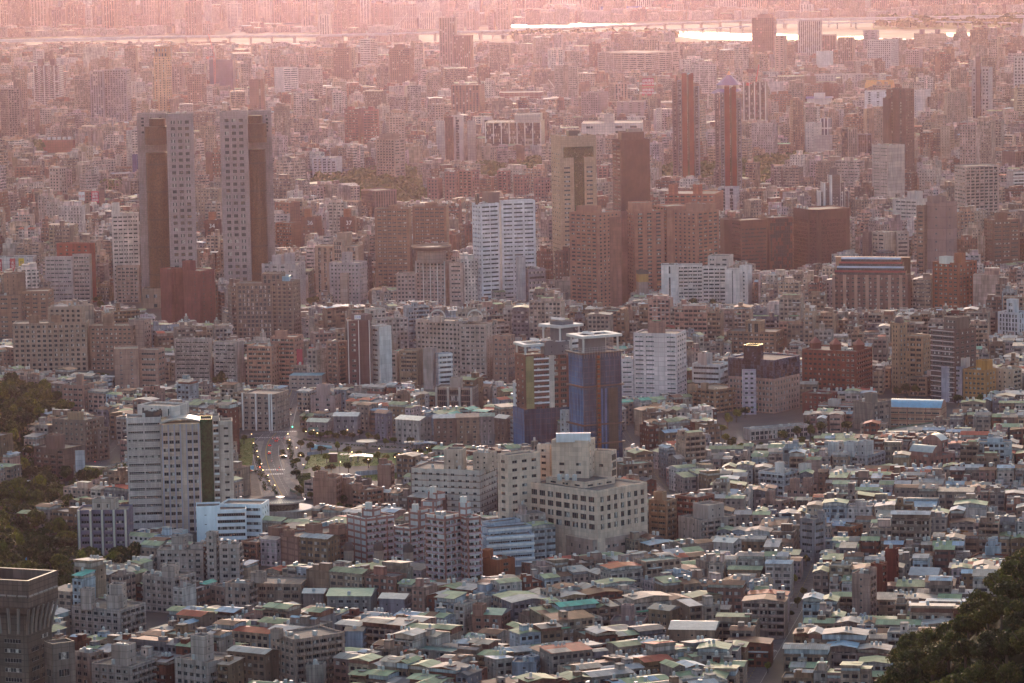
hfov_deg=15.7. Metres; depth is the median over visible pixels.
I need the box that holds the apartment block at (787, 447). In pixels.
[783,435,802,467]
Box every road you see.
[90,440,119,466]
[242,430,286,435]
[253,388,297,495]
[275,435,296,467]
[280,428,494,445]
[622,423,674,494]
[747,561,817,682]
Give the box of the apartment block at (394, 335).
[391,331,397,350]
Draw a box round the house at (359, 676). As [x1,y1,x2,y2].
[348,669,370,682]
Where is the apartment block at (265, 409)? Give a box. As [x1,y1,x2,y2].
[241,389,289,430]
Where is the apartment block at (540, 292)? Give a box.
[533,283,553,298]
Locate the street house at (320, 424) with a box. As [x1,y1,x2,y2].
[306,418,332,436]
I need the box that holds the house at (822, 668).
[814,657,829,682]
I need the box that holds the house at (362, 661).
[348,653,382,677]
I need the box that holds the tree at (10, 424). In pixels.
[3,420,17,431]
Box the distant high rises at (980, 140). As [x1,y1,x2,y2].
[0,0,1023,288]
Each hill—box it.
[0,401,57,572]
[914,580,1023,682]
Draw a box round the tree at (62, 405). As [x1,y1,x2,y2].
[54,401,70,408]
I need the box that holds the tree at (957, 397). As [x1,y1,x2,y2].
[952,395,963,404]
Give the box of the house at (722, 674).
[701,668,729,682]
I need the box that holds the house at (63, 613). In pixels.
[51,604,70,636]
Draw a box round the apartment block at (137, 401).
[133,394,160,413]
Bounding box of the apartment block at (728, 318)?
[720,306,733,328]
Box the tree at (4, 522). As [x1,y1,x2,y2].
[0,518,11,525]
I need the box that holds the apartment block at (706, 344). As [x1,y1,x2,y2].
[704,337,709,351]
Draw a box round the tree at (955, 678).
[939,673,967,682]
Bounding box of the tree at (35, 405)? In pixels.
[26,402,43,415]
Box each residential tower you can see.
[513,338,569,444]
[538,317,583,349]
[565,330,624,457]
[621,321,686,397]
[892,316,930,396]
[930,315,975,402]
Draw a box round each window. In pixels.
[4,639,20,643]
[5,648,20,652]
[5,658,20,662]
[5,668,21,672]
[6,677,21,681]
[32,655,38,661]
[32,665,38,671]
[59,651,68,659]
[59,668,69,676]
[128,423,142,425]
[129,472,144,474]
[130,480,144,482]
[130,488,144,490]
[130,496,144,498]
[133,504,145,506]
[133,512,145,514]
[133,520,145,522]
[144,423,158,425]
[145,431,159,433]
[145,439,159,441]
[145,447,159,449]
[145,455,159,457]
[146,463,160,465]
[146,471,160,473]
[147,512,161,514]
[147,520,161,522]
[218,513,244,516]
[218,519,244,522]
[218,526,244,529]
[219,533,245,536]
[246,508,259,510]
[246,515,259,517]
[247,522,260,524]
[247,529,260,531]
[438,390,446,394]
[438,396,446,400]
[438,402,446,406]
[449,390,457,394]
[449,396,458,400]
[450,402,458,406]
[461,390,469,394]
[461,396,469,400]
[461,402,469,406]
[489,541,509,543]
[493,548,509,550]
[511,539,531,541]
[511,547,531,549]
[511,554,531,556]
[530,271,543,273]
[530,276,543,278]
[530,281,543,283]
[556,510,561,515]
[556,519,561,524]
[564,502,569,507]
[564,511,569,516]
[572,494,577,500]
[572,503,577,509]
[580,495,585,501]
[589,515,594,520]
[589,524,594,529]
[693,366,718,369]
[694,372,718,374]
[694,377,718,379]
[748,323,751,331]
[754,324,757,331]
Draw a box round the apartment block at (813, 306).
[804,302,816,313]
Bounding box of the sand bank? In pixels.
[879,37,913,38]
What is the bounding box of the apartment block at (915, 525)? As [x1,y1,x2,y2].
[890,507,930,542]
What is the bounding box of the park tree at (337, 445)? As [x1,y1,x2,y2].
[335,441,340,452]
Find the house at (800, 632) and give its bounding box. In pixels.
[792,623,812,642]
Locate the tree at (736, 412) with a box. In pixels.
[732,408,741,422]
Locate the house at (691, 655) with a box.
[684,647,708,664]
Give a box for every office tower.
[90,70,105,117]
[104,69,131,121]
[209,58,235,90]
[274,67,298,93]
[298,67,322,88]
[360,38,377,63]
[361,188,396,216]
[436,115,476,161]
[439,17,456,65]
[472,191,535,302]
[481,116,491,133]
[485,113,544,145]
[499,90,544,98]
[551,130,596,275]
[581,91,607,116]
[581,113,642,135]
[597,50,678,74]
[608,82,627,98]
[612,128,649,210]
[617,100,645,115]
[656,108,661,130]
[718,186,739,210]
[720,214,793,270]
[743,80,767,120]
[793,205,849,269]
[805,122,821,152]
[814,135,831,152]
[817,167,848,207]
[820,117,831,134]
[841,127,857,157]
[858,133,871,155]
[864,90,885,107]
[872,143,904,197]
[883,88,914,171]
[914,88,930,117]
[916,195,956,273]
[940,126,953,158]
[972,56,992,118]
[984,212,1019,267]
[1002,150,1023,166]
[1006,171,1023,187]
[1013,56,1023,86]
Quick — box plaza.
[291,436,411,469]
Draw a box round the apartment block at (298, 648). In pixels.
[270,625,344,682]
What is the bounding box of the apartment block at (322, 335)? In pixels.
[310,328,335,346]
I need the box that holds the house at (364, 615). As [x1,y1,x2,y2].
[353,609,370,619]
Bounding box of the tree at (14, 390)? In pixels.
[8,384,21,397]
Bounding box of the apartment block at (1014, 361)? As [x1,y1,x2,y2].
[1009,352,1018,366]
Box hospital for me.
[497,432,647,555]
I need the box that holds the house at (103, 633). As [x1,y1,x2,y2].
[88,626,109,639]
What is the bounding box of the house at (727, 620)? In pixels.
[714,609,759,641]
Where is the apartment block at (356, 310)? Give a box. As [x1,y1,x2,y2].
[347,301,370,317]
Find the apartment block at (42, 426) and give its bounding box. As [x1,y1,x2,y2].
[35,417,52,436]
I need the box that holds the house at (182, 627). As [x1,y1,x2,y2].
[163,618,194,637]
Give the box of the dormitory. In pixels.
[410,447,496,515]
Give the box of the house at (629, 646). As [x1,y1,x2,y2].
[606,636,648,654]
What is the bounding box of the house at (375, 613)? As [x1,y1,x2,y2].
[360,607,386,616]
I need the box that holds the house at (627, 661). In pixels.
[600,653,644,675]
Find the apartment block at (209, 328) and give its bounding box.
[203,321,212,339]
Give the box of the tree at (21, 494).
[11,487,30,503]
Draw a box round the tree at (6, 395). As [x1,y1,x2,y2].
[0,389,9,402]
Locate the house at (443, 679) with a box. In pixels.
[436,676,453,682]
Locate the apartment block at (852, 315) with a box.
[848,308,859,323]
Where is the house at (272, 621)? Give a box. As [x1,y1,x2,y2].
[257,615,289,627]
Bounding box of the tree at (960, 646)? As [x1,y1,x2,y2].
[949,637,978,668]
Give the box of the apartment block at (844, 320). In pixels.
[842,308,848,331]
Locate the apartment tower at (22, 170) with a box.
[15,165,39,177]
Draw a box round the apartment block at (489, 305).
[481,299,497,313]
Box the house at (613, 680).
[604,673,624,682]
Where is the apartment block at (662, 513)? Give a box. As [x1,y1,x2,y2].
[648,490,676,539]
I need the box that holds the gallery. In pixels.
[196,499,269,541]
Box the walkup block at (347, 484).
[342,477,362,505]
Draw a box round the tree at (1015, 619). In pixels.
[1002,610,1023,630]
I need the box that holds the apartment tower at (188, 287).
[160,260,215,322]
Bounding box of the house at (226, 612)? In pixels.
[215,604,243,620]
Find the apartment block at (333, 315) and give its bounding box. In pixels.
[322,299,357,330]
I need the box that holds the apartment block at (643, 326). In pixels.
[637,323,647,330]
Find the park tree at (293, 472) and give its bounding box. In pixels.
[290,469,300,478]
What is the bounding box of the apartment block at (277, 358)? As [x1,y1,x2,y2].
[247,330,303,387]
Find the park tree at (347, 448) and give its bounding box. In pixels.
[342,446,351,455]
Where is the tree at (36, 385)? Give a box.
[24,382,37,387]
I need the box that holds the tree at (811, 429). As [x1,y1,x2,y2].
[805,424,815,440]
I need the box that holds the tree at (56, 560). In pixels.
[50,554,72,570]
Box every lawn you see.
[238,438,254,464]
[303,451,428,469]
[362,473,396,480]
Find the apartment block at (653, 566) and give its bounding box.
[634,554,680,578]
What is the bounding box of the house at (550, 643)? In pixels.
[529,641,571,645]
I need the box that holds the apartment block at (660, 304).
[648,291,672,325]
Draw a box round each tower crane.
[206,34,215,83]
[386,14,406,44]
[746,65,758,118]
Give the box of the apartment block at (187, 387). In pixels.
[176,374,198,400]
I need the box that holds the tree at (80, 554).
[71,549,87,558]
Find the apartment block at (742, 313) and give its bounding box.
[733,299,753,327]
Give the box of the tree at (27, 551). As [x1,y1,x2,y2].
[13,544,33,558]
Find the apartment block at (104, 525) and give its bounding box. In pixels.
[77,496,133,555]
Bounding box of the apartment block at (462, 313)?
[455,304,477,317]
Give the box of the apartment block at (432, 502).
[421,486,444,546]
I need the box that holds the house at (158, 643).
[129,631,173,652]
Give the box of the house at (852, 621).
[834,616,864,627]
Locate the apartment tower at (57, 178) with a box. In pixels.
[49,166,66,192]
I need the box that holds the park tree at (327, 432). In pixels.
[324,430,332,437]
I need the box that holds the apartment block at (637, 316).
[635,310,638,320]
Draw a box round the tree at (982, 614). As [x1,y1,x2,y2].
[970,605,999,629]
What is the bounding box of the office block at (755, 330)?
[726,318,783,353]
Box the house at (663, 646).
[642,635,676,656]
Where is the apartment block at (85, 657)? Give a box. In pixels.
[75,646,103,682]
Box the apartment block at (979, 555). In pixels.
[968,552,1007,559]
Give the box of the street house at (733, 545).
[712,537,742,554]
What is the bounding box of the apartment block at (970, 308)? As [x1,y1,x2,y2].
[963,304,978,315]
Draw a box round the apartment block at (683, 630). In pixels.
[668,620,719,643]
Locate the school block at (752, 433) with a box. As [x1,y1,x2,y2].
[743,423,808,440]
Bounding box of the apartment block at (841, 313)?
[838,304,846,317]
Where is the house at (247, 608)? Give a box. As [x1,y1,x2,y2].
[234,605,253,618]
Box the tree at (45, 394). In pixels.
[37,389,50,399]
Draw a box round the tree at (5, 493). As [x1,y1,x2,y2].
[0,487,13,500]
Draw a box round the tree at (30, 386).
[24,383,35,388]
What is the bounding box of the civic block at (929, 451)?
[909,433,954,466]
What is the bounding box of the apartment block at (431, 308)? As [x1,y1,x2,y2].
[425,304,432,316]
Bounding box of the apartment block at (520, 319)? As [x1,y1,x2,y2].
[512,305,529,340]
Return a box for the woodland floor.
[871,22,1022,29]
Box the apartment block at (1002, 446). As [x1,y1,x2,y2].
[977,429,1011,458]
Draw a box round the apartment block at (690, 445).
[676,426,705,463]
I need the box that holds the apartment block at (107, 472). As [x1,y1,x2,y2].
[102,467,127,477]
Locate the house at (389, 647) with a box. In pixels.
[374,634,402,655]
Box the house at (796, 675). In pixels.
[782,668,813,682]
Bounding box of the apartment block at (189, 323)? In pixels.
[185,321,196,331]
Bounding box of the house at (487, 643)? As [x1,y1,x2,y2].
[467,634,500,648]
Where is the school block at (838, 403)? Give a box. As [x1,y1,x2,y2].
[818,398,852,411]
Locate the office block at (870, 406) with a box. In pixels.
[853,392,890,429]
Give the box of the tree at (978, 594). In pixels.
[966,589,993,601]
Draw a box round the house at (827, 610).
[818,598,832,617]
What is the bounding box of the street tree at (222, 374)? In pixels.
[216,371,226,378]
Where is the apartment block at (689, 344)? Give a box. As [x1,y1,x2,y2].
[686,340,693,355]
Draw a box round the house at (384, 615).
[375,612,395,617]
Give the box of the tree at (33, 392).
[28,389,40,398]
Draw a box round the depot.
[42,137,74,152]
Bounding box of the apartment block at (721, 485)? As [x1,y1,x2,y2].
[712,477,729,494]
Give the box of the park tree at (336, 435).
[332,433,339,441]
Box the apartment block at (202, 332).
[194,326,210,337]
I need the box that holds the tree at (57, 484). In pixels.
[48,481,64,489]
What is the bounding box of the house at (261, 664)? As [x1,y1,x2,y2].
[226,645,278,682]
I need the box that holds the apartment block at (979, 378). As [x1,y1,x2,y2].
[963,359,995,399]
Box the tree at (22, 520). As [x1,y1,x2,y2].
[12,514,29,532]
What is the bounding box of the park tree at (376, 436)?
[374,433,379,443]
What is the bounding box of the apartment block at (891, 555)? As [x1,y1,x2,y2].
[884,544,898,581]
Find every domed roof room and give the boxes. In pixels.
[343,541,353,560]
[373,541,383,559]
[403,543,413,560]
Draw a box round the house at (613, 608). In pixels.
[601,597,618,619]
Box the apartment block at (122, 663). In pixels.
[91,641,157,682]
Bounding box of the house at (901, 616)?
[868,609,909,618]
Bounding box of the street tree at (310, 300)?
[306,297,314,305]
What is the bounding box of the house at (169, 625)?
[149,616,177,629]
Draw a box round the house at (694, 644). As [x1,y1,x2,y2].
[680,635,719,651]
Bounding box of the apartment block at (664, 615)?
[647,603,679,639]
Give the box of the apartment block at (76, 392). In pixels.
[62,374,93,411]
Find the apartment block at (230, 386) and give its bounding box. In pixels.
[219,379,242,400]
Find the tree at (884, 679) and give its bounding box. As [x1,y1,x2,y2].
[877,671,893,682]
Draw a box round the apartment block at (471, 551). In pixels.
[460,514,482,579]
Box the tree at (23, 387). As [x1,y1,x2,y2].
[19,385,28,392]
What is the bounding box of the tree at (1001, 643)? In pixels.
[991,631,1020,665]
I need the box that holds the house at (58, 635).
[53,629,69,638]
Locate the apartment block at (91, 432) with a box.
[52,411,109,462]
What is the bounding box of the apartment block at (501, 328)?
[492,320,509,334]
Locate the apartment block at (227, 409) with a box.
[216,398,239,454]
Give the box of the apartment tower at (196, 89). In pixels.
[187,73,206,105]
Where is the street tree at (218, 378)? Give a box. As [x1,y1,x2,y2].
[212,375,223,383]
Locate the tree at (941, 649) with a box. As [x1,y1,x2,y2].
[924,640,961,672]
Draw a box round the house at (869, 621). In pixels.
[861,615,877,627]
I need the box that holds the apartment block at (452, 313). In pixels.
[450,308,459,317]
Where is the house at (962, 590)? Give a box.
[951,581,974,598]
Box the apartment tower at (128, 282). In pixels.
[116,265,140,302]
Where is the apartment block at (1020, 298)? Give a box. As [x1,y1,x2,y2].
[1003,293,1023,309]
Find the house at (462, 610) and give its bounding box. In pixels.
[454,599,476,633]
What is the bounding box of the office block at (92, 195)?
[78,189,104,204]
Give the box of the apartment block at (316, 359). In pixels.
[307,340,326,383]
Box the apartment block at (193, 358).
[174,337,244,383]
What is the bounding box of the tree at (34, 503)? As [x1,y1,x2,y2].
[28,501,39,507]
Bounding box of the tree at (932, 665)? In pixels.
[918,655,946,682]
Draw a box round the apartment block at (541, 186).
[534,178,549,202]
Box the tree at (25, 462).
[20,457,29,468]
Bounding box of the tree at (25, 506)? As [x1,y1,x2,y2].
[17,502,34,511]
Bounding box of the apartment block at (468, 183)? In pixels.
[458,169,479,197]
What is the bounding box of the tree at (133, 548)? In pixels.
[124,541,143,556]
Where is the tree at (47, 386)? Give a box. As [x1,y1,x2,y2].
[43,382,50,391]
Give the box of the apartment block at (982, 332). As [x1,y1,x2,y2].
[969,316,988,350]
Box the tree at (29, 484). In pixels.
[26,478,33,488]
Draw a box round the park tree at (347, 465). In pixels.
[343,462,351,472]
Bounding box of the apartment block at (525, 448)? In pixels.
[521,446,529,450]
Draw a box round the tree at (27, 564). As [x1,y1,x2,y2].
[16,560,39,568]
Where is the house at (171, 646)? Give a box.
[166,632,183,653]
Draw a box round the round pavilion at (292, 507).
[257,495,313,518]
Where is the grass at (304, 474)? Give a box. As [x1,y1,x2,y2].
[239,438,429,483]
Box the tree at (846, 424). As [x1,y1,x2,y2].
[841,421,851,432]
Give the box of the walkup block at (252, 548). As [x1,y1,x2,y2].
[241,524,289,565]
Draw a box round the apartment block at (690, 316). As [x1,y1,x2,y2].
[674,305,709,336]
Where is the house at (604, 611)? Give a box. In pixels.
[595,599,609,625]
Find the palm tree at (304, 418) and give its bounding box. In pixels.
[300,409,307,420]
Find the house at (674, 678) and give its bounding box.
[654,671,682,682]
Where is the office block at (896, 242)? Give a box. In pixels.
[862,230,908,256]
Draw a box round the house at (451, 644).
[442,640,457,646]
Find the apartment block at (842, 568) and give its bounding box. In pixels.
[829,560,852,582]
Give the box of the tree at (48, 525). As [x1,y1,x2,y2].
[44,517,63,529]
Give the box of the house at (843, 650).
[826,637,859,668]
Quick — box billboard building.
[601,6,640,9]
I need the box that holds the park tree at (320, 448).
[317,445,326,454]
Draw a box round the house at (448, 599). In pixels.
[434,590,466,613]
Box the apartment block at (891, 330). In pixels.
[890,318,906,342]
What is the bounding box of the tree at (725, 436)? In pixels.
[721,433,729,442]
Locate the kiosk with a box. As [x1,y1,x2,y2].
[329,453,337,461]
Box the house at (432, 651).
[414,644,456,659]
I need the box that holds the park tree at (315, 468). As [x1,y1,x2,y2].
[312,465,320,470]
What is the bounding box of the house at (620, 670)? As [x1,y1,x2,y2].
[582,662,634,682]
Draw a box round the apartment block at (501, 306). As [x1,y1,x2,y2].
[493,300,512,312]
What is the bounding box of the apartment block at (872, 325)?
[867,322,883,329]
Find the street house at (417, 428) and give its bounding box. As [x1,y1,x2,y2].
[395,415,431,444]
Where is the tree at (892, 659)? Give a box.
[885,651,901,663]
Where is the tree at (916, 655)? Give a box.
[895,647,926,666]
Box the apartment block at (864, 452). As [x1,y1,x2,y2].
[828,439,884,468]
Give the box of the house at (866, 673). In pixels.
[860,665,872,682]
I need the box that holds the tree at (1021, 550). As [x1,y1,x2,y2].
[1015,547,1023,552]
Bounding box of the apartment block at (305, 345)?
[303,341,308,357]
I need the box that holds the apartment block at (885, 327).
[879,323,890,342]
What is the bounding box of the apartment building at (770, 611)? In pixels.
[742,591,787,637]
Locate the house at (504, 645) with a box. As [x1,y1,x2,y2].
[498,643,509,647]
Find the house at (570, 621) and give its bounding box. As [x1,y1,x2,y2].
[544,610,594,641]
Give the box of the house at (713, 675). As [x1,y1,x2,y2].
[680,673,727,682]
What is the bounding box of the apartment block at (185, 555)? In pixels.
[156,534,206,581]
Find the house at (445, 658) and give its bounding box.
[435,654,454,661]
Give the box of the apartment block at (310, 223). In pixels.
[301,209,321,246]
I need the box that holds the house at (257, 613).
[244,602,264,619]
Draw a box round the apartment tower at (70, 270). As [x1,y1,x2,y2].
[45,242,96,303]
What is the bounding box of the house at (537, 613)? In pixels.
[528,600,557,626]
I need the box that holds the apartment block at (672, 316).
[670,300,681,325]
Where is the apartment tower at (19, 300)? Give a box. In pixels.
[0,272,53,337]
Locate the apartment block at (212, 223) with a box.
[205,212,221,237]
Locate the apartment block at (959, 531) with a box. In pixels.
[941,528,967,534]
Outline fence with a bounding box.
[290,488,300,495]
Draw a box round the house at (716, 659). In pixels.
[706,650,722,664]
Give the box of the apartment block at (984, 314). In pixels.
[966,304,989,334]
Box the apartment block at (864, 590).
[852,566,876,615]
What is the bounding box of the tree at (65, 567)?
[57,562,74,574]
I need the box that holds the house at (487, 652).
[477,646,513,666]
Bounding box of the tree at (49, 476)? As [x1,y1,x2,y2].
[37,470,55,485]
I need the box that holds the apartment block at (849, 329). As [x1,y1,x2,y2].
[845,317,864,339]
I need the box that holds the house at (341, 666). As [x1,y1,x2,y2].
[332,652,360,682]
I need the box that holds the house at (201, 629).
[188,627,206,636]
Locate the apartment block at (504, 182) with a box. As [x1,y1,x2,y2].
[497,170,510,195]
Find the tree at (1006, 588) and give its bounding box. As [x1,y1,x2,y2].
[992,579,1023,599]
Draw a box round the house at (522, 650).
[497,645,531,658]
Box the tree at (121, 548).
[108,545,127,556]
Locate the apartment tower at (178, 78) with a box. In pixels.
[172,66,184,93]
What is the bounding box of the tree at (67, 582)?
[61,579,71,584]
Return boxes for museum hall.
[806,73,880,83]
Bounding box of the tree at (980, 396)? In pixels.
[975,394,983,399]
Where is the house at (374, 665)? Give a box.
[368,661,380,668]
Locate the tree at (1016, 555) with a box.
[1001,551,1023,563]
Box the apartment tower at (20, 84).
[13,78,27,119]
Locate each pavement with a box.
[254,441,277,496]
[283,463,303,495]
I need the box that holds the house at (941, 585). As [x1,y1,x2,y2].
[928,572,952,594]
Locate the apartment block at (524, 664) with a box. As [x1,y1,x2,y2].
[512,654,540,675]
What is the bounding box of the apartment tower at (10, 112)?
[0,88,20,137]
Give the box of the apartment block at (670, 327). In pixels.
[665,324,674,328]
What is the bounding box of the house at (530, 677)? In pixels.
[515,672,557,682]
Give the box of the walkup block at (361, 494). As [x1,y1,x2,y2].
[351,483,383,507]
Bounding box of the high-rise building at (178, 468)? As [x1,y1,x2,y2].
[126,401,233,532]
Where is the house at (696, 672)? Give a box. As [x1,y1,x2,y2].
[675,664,701,678]
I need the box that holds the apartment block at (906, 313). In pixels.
[896,310,912,315]
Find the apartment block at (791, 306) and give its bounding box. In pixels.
[779,293,803,320]
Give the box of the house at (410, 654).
[400,651,417,656]
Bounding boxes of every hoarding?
[307,450,328,454]
[355,468,396,475]
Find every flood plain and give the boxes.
[0,27,474,44]
[475,13,1023,41]
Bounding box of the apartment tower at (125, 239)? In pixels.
[111,202,139,300]
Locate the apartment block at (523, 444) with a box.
[518,443,535,450]
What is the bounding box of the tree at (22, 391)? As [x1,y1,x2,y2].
[10,387,25,397]
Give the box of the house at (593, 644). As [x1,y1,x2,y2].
[578,638,602,648]
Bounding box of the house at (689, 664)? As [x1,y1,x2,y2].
[677,660,703,670]
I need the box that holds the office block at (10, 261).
[0,255,36,271]
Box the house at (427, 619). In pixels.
[406,615,436,623]
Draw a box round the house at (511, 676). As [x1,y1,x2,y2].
[493,674,517,678]
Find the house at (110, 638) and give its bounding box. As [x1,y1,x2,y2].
[100,634,118,644]
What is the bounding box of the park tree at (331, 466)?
[324,464,335,471]
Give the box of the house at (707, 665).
[702,661,713,672]
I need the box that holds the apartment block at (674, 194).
[665,183,722,210]
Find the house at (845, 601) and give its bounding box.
[832,592,851,615]
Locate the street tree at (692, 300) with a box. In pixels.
[688,298,697,302]
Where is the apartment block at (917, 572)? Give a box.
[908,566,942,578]
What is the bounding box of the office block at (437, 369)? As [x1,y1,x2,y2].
[423,347,452,389]
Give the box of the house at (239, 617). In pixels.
[229,615,249,622]
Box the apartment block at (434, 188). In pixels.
[427,177,442,200]
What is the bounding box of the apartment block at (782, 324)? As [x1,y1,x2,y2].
[779,317,791,336]
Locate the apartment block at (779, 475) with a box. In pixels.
[758,461,810,496]
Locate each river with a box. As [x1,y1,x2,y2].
[511,22,630,26]
[679,32,913,39]
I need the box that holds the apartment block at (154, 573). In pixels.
[141,562,179,601]
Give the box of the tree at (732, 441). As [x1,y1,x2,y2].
[727,437,735,444]
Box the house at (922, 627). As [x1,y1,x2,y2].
[917,622,935,630]
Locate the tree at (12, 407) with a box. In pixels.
[8,404,18,412]
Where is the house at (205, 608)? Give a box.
[179,605,217,618]
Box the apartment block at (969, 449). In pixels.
[960,440,978,463]
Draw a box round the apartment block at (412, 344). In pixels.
[409,341,415,347]
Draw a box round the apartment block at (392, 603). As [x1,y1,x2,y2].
[378,592,412,616]
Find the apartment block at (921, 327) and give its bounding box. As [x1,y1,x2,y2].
[910,321,927,333]
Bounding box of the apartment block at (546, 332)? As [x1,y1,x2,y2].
[538,327,549,339]
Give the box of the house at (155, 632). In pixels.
[142,626,173,636]
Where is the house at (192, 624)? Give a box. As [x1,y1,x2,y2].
[173,618,198,630]
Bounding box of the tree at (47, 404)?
[38,399,54,410]
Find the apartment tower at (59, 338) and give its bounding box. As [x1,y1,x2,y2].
[13,306,89,371]
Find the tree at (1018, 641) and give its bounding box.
[1009,627,1023,652]
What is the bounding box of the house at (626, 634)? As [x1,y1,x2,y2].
[614,629,638,640]
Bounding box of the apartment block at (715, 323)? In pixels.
[707,304,723,340]
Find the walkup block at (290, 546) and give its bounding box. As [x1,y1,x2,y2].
[280,522,346,564]
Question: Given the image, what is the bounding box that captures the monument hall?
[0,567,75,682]
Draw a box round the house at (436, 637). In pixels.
[403,624,449,644]
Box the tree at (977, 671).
[961,660,997,682]
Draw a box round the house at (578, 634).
[573,626,591,641]
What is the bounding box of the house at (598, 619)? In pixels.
[590,613,602,625]
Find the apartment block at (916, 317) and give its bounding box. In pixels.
[910,313,921,321]
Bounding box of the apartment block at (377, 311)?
[364,307,385,324]
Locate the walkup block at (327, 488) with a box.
[313,470,342,505]
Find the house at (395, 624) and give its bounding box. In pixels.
[385,615,417,633]
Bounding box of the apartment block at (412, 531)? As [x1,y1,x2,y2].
[393,503,429,562]
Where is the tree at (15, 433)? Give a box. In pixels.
[7,428,19,446]
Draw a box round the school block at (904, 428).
[885,422,932,430]
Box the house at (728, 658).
[719,651,747,682]
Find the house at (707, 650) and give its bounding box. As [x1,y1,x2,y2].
[696,639,732,660]
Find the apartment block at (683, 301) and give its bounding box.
[681,296,686,305]
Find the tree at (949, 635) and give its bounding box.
[940,629,966,642]
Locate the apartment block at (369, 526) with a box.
[346,502,393,562]
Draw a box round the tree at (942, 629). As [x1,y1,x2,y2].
[934,620,954,639]
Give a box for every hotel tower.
[137,111,196,308]
[220,110,274,282]
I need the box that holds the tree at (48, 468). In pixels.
[32,465,51,475]
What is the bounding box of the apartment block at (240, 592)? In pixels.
[224,570,266,607]
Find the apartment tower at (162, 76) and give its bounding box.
[153,47,171,111]
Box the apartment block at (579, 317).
[574,309,584,332]
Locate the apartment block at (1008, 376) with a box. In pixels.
[996,366,1021,390]
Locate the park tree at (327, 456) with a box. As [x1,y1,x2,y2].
[322,454,330,463]
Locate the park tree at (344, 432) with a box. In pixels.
[339,430,347,438]
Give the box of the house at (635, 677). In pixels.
[616,673,651,682]
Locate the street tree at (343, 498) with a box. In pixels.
[340,495,347,506]
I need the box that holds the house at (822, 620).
[803,610,835,628]
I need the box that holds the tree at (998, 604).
[985,595,1012,631]
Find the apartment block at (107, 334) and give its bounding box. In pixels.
[89,313,151,369]
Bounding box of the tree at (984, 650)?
[969,639,1004,663]
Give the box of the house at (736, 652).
[724,640,740,659]
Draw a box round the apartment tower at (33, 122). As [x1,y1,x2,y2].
[27,108,39,135]
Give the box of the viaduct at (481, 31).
[0,15,1023,42]
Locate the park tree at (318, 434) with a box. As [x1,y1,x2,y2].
[315,432,323,440]
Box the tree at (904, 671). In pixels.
[889,660,923,682]
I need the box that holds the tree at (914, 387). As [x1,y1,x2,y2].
[911,384,920,395]
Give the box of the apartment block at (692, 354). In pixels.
[687,343,701,366]
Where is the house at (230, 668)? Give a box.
[217,655,244,682]
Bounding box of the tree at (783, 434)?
[778,430,788,440]
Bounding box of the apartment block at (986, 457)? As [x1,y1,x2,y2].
[975,447,999,467]
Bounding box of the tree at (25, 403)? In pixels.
[15,398,32,410]
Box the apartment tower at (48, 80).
[33,59,63,106]
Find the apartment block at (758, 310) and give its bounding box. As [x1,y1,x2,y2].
[753,305,766,314]
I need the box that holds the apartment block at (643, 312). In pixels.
[639,302,647,324]
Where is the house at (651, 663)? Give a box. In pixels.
[632,650,672,674]
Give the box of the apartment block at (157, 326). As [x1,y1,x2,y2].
[151,321,178,346]
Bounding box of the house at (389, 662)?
[379,656,409,669]
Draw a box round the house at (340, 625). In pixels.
[334,619,362,631]
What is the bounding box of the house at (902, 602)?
[894,589,908,615]
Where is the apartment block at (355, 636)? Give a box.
[344,625,366,647]
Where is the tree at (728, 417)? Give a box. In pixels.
[723,413,732,428]
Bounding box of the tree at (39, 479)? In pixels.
[28,474,47,484]
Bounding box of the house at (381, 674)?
[365,665,398,682]
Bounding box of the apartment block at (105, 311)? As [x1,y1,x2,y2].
[101,309,113,321]
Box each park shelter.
[340,453,372,461]
[404,440,436,448]
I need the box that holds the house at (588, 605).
[551,598,598,615]
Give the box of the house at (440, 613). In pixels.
[424,602,455,623]
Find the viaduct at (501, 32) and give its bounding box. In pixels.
[0,16,1023,43]
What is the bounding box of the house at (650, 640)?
[640,635,661,652]
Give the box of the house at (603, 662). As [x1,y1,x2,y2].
[591,659,614,665]
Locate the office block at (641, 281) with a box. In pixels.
[636,270,648,294]
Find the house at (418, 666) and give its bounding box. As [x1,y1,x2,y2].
[408,659,442,676]
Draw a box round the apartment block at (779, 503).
[760,490,792,511]

